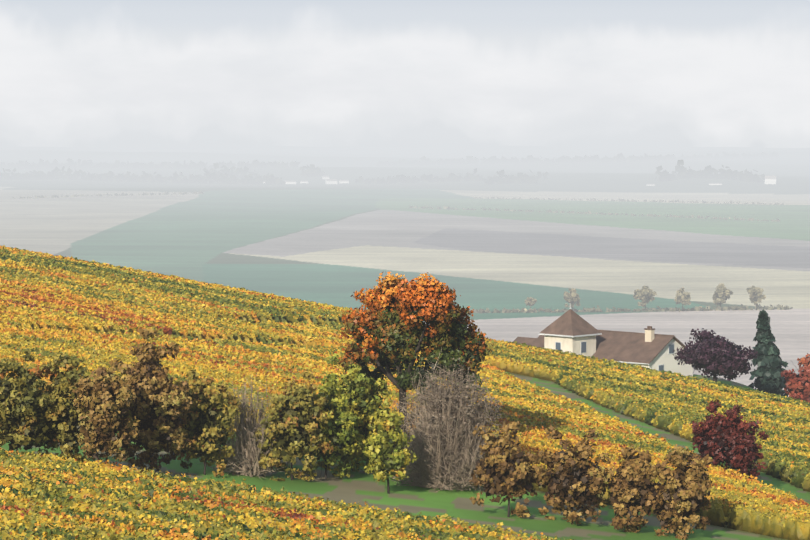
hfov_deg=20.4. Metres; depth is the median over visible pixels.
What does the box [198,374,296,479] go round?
bare bush twigs
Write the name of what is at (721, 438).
red bush
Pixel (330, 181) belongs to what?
village house
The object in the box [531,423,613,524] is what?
scrub bush
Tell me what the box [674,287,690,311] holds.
valley tree
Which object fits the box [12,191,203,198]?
field hedge
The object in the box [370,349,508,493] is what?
bare bush twigs
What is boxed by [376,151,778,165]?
treeline
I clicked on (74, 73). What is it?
sky
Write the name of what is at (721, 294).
valley tree
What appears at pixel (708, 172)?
treeline
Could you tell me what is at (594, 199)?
field hedge
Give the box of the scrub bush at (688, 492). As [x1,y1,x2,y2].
[654,444,713,539]
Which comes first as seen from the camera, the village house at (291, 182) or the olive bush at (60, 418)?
the olive bush at (60, 418)
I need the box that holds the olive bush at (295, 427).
[253,371,345,480]
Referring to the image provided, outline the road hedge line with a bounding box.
[469,304,792,312]
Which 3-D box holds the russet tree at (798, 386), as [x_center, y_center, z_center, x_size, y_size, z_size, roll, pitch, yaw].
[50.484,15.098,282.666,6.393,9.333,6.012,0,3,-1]
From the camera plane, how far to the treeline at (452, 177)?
5110.25 m
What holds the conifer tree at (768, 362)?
on the ground
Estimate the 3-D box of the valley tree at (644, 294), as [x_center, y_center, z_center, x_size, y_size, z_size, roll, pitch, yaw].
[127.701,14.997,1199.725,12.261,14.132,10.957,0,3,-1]
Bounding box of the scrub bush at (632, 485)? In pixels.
[604,432,677,532]
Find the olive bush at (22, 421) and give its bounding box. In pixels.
[0,346,51,454]
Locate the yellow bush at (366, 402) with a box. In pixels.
[317,353,401,471]
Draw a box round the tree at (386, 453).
[362,388,416,493]
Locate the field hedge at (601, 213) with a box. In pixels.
[408,206,779,221]
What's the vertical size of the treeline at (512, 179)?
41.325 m
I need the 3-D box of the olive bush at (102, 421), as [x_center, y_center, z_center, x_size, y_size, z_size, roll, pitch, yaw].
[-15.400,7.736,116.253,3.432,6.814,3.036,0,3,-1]
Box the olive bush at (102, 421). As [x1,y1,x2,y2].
[72,356,140,470]
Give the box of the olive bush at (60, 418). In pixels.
[30,351,91,462]
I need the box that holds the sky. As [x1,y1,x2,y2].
[0,0,809,147]
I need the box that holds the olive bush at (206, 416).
[174,369,240,476]
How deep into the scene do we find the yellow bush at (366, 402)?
130.30 m
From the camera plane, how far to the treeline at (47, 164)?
6660.94 m
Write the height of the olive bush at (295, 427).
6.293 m
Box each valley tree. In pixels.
[525,297,536,308]
[563,288,579,309]
[633,285,656,308]
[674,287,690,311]
[712,283,732,306]
[746,286,765,309]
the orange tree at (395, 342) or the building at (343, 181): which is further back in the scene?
the building at (343, 181)
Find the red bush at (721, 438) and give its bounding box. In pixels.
[690,400,768,478]
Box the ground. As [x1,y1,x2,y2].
[0,146,809,539]
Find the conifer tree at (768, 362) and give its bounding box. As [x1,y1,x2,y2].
[749,309,787,396]
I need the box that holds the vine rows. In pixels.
[0,245,809,539]
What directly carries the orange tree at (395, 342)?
on the ground
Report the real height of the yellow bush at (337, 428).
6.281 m
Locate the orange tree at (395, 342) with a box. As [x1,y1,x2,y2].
[334,271,492,432]
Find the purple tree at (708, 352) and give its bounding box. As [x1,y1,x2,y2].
[672,328,758,381]
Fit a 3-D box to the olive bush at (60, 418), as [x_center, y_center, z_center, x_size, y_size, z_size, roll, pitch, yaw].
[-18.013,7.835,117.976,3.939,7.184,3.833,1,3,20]
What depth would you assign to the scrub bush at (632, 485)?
117.66 m
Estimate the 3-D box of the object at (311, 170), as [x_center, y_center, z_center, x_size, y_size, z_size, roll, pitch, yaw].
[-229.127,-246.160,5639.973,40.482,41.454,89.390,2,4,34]
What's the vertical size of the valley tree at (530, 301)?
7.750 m
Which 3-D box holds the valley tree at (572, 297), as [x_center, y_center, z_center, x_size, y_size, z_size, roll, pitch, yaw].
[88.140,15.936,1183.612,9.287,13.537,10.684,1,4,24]
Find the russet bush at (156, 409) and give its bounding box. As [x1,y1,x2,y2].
[106,328,197,472]
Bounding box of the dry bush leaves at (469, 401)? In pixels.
[392,358,502,470]
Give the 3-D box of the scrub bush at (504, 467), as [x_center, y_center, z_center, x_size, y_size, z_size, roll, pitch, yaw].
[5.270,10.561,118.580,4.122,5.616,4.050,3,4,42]
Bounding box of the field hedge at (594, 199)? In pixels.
[469,197,783,204]
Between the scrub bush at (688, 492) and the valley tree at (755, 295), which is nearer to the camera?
the scrub bush at (688, 492)
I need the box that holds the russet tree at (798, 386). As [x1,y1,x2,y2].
[781,353,809,402]
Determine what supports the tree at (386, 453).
on the ground
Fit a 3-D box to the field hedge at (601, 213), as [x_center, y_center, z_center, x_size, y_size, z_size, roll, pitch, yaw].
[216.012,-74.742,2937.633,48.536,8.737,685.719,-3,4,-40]
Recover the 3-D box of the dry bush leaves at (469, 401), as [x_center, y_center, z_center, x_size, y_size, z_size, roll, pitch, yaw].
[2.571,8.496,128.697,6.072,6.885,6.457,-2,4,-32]
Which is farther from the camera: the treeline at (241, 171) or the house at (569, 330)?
the treeline at (241, 171)
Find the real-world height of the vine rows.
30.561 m
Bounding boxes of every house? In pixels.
[285,181,296,183]
[325,179,336,183]
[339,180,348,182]
[513,303,692,375]
[765,176,775,183]
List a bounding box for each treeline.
[0,158,299,168]
[0,166,285,184]
[200,163,268,177]
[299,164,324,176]
[355,168,548,183]
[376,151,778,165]
[483,169,537,184]
[654,160,764,182]
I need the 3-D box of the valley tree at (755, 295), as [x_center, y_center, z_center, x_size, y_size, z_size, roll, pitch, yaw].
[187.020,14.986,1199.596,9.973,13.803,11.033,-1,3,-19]
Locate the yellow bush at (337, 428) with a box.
[302,374,361,478]
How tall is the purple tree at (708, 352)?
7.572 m
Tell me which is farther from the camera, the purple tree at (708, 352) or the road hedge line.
the road hedge line
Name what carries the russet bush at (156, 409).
on the ground
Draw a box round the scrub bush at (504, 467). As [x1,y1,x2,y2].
[468,420,548,516]
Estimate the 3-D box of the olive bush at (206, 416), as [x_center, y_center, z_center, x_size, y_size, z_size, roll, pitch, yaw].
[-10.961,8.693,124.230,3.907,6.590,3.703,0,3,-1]
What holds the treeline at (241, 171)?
on the ground

